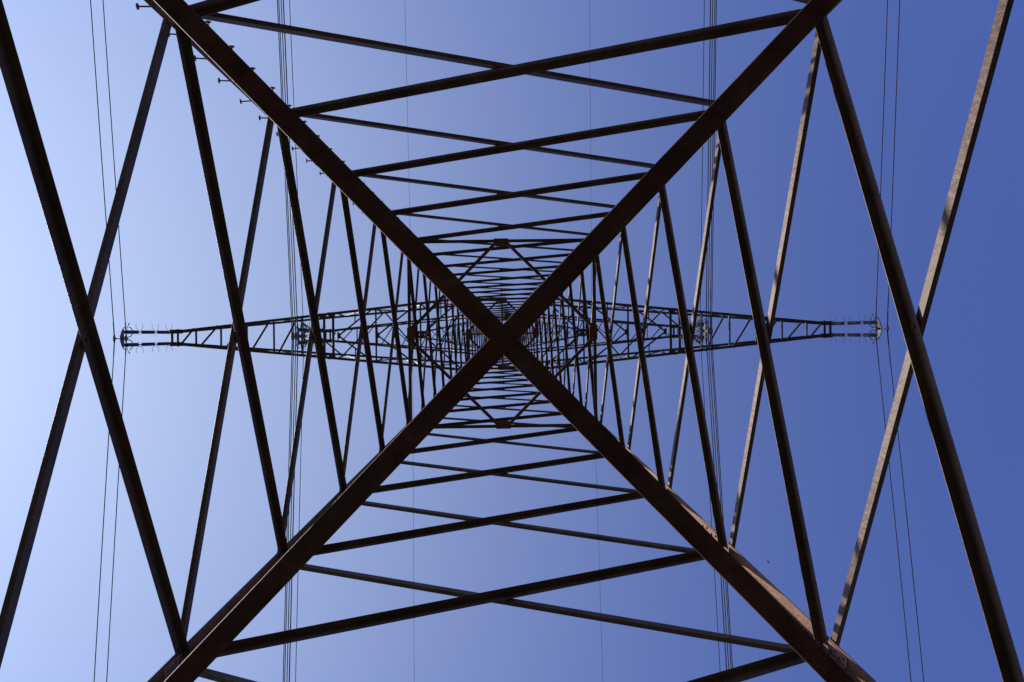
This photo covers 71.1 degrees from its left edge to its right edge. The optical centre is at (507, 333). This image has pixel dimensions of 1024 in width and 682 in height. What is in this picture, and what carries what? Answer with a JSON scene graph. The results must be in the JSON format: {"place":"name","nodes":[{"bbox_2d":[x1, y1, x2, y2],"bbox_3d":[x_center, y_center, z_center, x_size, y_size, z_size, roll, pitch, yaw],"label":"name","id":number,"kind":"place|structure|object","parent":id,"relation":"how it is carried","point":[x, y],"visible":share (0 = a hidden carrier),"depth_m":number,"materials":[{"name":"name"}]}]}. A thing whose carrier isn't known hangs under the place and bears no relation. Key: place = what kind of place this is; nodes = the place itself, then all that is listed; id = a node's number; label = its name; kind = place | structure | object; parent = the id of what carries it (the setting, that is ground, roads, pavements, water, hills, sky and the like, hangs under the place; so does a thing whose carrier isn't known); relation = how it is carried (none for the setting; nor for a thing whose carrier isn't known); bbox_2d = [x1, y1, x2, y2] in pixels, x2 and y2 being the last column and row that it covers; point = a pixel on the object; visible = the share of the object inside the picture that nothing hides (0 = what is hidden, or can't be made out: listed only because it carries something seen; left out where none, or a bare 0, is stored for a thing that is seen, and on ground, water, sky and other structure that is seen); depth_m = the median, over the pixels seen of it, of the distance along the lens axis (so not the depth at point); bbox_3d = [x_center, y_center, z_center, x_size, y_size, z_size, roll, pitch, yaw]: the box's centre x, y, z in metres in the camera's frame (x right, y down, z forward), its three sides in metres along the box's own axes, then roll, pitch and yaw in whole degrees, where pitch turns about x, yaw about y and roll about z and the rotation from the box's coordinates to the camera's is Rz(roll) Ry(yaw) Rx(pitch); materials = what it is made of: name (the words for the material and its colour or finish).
{"place":"outdoors","nodes":[
{"label":"outdoors","id":0,"kind":"place"},
{"bbox_2d":[0,0,1023,681],"label":"sky","id":1,"kind":"structure","parent":0,"point":[830,392],"materials":[{"name":"blue"}]},
{"label":"ground","id":2,"kind":"structure","parent":0,"visible":0},
{"bbox_2d":[0,0,1023,681],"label":"transmission tower","id":3,"kind":"structure","parent":2,"relation":"on","point":[812,646],"depth_m":12.12,"materials":[{"name":"metal"}]},
{"bbox_2d":[113,323,171,353],"bbox_3d":[-16.019,0.207,31.601,0.511,5.475,1.283,-1,-90,0],"label":"insulator string","id":4,"kind":"object","parent":3,"relation":"hanging from","point":[122,338],"visible":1,"depth_m":31.18,"materials":[{"name":"grey ceramic"}]},
{"bbox_2d":[90,0,114,681],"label":"conductor","id":5,"kind":"object","parent":4,"relation":"hanging from","point":[113,345],"visible":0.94,"depth_m":28.05,"materials":[{"name":"metal"}]},
{"bbox_2d":[103,0,126,681],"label":"conductor","id":6,"kind":"object","parent":4,"relation":"hanging from","point":[125,341],"visible":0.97,"depth_m":28.80,"materials":[{"name":"metal"}]},
{"bbox_2d":[291,321,325,350],"bbox_3d":[-8.713,0.111,31.765,0.488,5.245,1.283,-1,-90,0],"label":"insulator string","id":7,"kind":"object","parent":3,"relation":"hanging from","point":[296,335],"visible":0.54,"depth_m":30.27,"materials":[{"name":"grey ceramic"}]},
{"bbox_2d":[277,0,292,681],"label":"conductor","id":8,"kind":"object","parent":7,"relation":"hanging from","point":[291,332],"visible":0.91,"depth_m":28.65,"materials":[{"name":"metal"}]},
{"bbox_2d":[278,0,293,681],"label":"conductor","id":9,"kind":"object","parent":7,"relation":"hanging from","point":[293,339],"visible":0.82,"depth_m":29.19,"materials":[{"name":"metal"}]},
{"bbox_2d":[281,0,295,681],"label":"conductor","id":10,"kind":"object","parent":7,"relation":"hanging from","point":[295,346],"visible":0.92,"depth_m":28.43,"materials":[{"name":"metal"}]},
{"bbox_2d":[283,0,297,681],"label":"conductor","id":11,"kind":"object","parent":7,"relation":"hanging from","point":[297,349],"visible":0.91,"depth_m":28.89,"materials":[{"name":"metal"}]},
{"bbox_2d":[303,324,325,345],"bbox_3d":[-10.890,0.139,40.160,0.488,5.695,1.283,-1,-90,0],"label":"insulator string","id":12,"kind":"object","parent":3,"relation":"hanging from","point":[304,336],"visible":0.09,"depth_m":38.89,"materials":[{"name":"grey ceramic"}]},
{"bbox_2d":[284,14,297,653],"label":"conductor","id":13,"kind":"object","parent":12,"relation":"hanging from","point":[297,369],"visible":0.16,"depth_m":36.07,"materials":[{"name":"metal"}]},
{"bbox_2d":[289,0,303,681],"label":"conductor","id":14,"kind":"object","parent":12,"relation":"hanging from","point":[303,344],"visible":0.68,"depth_m":37.19,"materials":[{"name":"metal"}]},
{"bbox_2d":[405,21,413,560],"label":"earth wire","id":15,"kind":"object","parent":3,"relation":"attached to","point":[411,311],"visible":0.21,"depth_m":45.11,"materials":[{"name":"metal"}]},
{"bbox_2d":[589,0,602,674],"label":"earth wire","id":16,"kind":"object","parent":3,"relation":"attached to","point":[592,350],"visible":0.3,"depth_m":45.38,"materials":[{"name":"metal"}]},
{"bbox_2d":[678,320,700,342],"bbox_3d":[10.344,-0.139,40.304,0.488,5.695,1.283,-1,-90,0],"label":"insulator string","id":17,"kind":"object","parent":3,"relation":"hanging from","point":[699,330],"visible":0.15,"depth_m":39.04,"materials":[{"name":"grey ceramic"}]},
{"bbox_2d":[700,0,720,671],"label":"conductor","id":18,"kind":"object","parent":17,"relation":"hanging from","point":[700,320],"visible":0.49,"depth_m":37.36,"materials":[{"name":"metal"}]},
{"bbox_2d":[705,40,725,663],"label":"conductor","id":19,"kind":"object","parent":17,"relation":"hanging from","point":[707,367],"visible":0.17,"depth_m":36.55,"materials":[{"name":"metal"}]},
{"bbox_2d":[678,316,712,345],"bbox_3d":[8.281,-0.111,31.880,0.488,5.245,1.283,-1,-90,0],"label":"insulator string","id":20,"kind":"object","parent":3,"relation":"hanging from","point":[707,330],"visible":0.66,"depth_m":30.39,"materials":[{"name":"grey ceramic"}]},
{"bbox_2d":[705,0,726,669],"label":"conductor","id":21,"kind":"object","parent":20,"relation":"hanging from","point":[706,324],"visible":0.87,"depth_m":29.20,"materials":[{"name":"metal"}]},
{"bbox_2d":[707,0,728,668],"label":"conductor","id":22,"kind":"object","parent":20,"relation":"hanging from","point":[708,326],"visible":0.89,"depth_m":28.70,"materials":[{"name":"metal"}]},
{"bbox_2d":[710,0,730,667],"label":"conductor","id":23,"kind":"object","parent":20,"relation":"hanging from","point":[710,333],"visible":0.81,"depth_m":29.19,"materials":[{"name":"metal"}]},
{"bbox_2d":[711,0,732,667],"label":"conductor","id":24,"kind":"object","parent":20,"relation":"hanging from","point":[712,341],"visible":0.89,"depth_m":28.60,"materials":[{"name":"metal"}]},
{"bbox_2d":[830,314,888,343],"bbox_3d":[15.589,-0.207,31.815,0.511,5.475,1.283,-1,-90,0],"label":"insulator string","id":25,"kind":"object","parent":3,"relation":"hanging from","point":[878,328],"visible":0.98,"depth_m":31.49,"materials":[{"name":"grey ceramic"}]},
{"bbox_2d":[875,0,911,681],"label":"conductor","id":26,"kind":"object","parent":25,"relation":"hanging from","point":[877,348],"visible":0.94,"depth_m":28.99,"materials":[{"name":"metal"}]},
{"bbox_2d":[887,0,923,681],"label":"conductor","id":27,"kind":"object","parent":25,"relation":"hanging from","point":[889,349],"visible":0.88,"depth_m":28.23,"materials":[{"name":"metal"}]}
]}

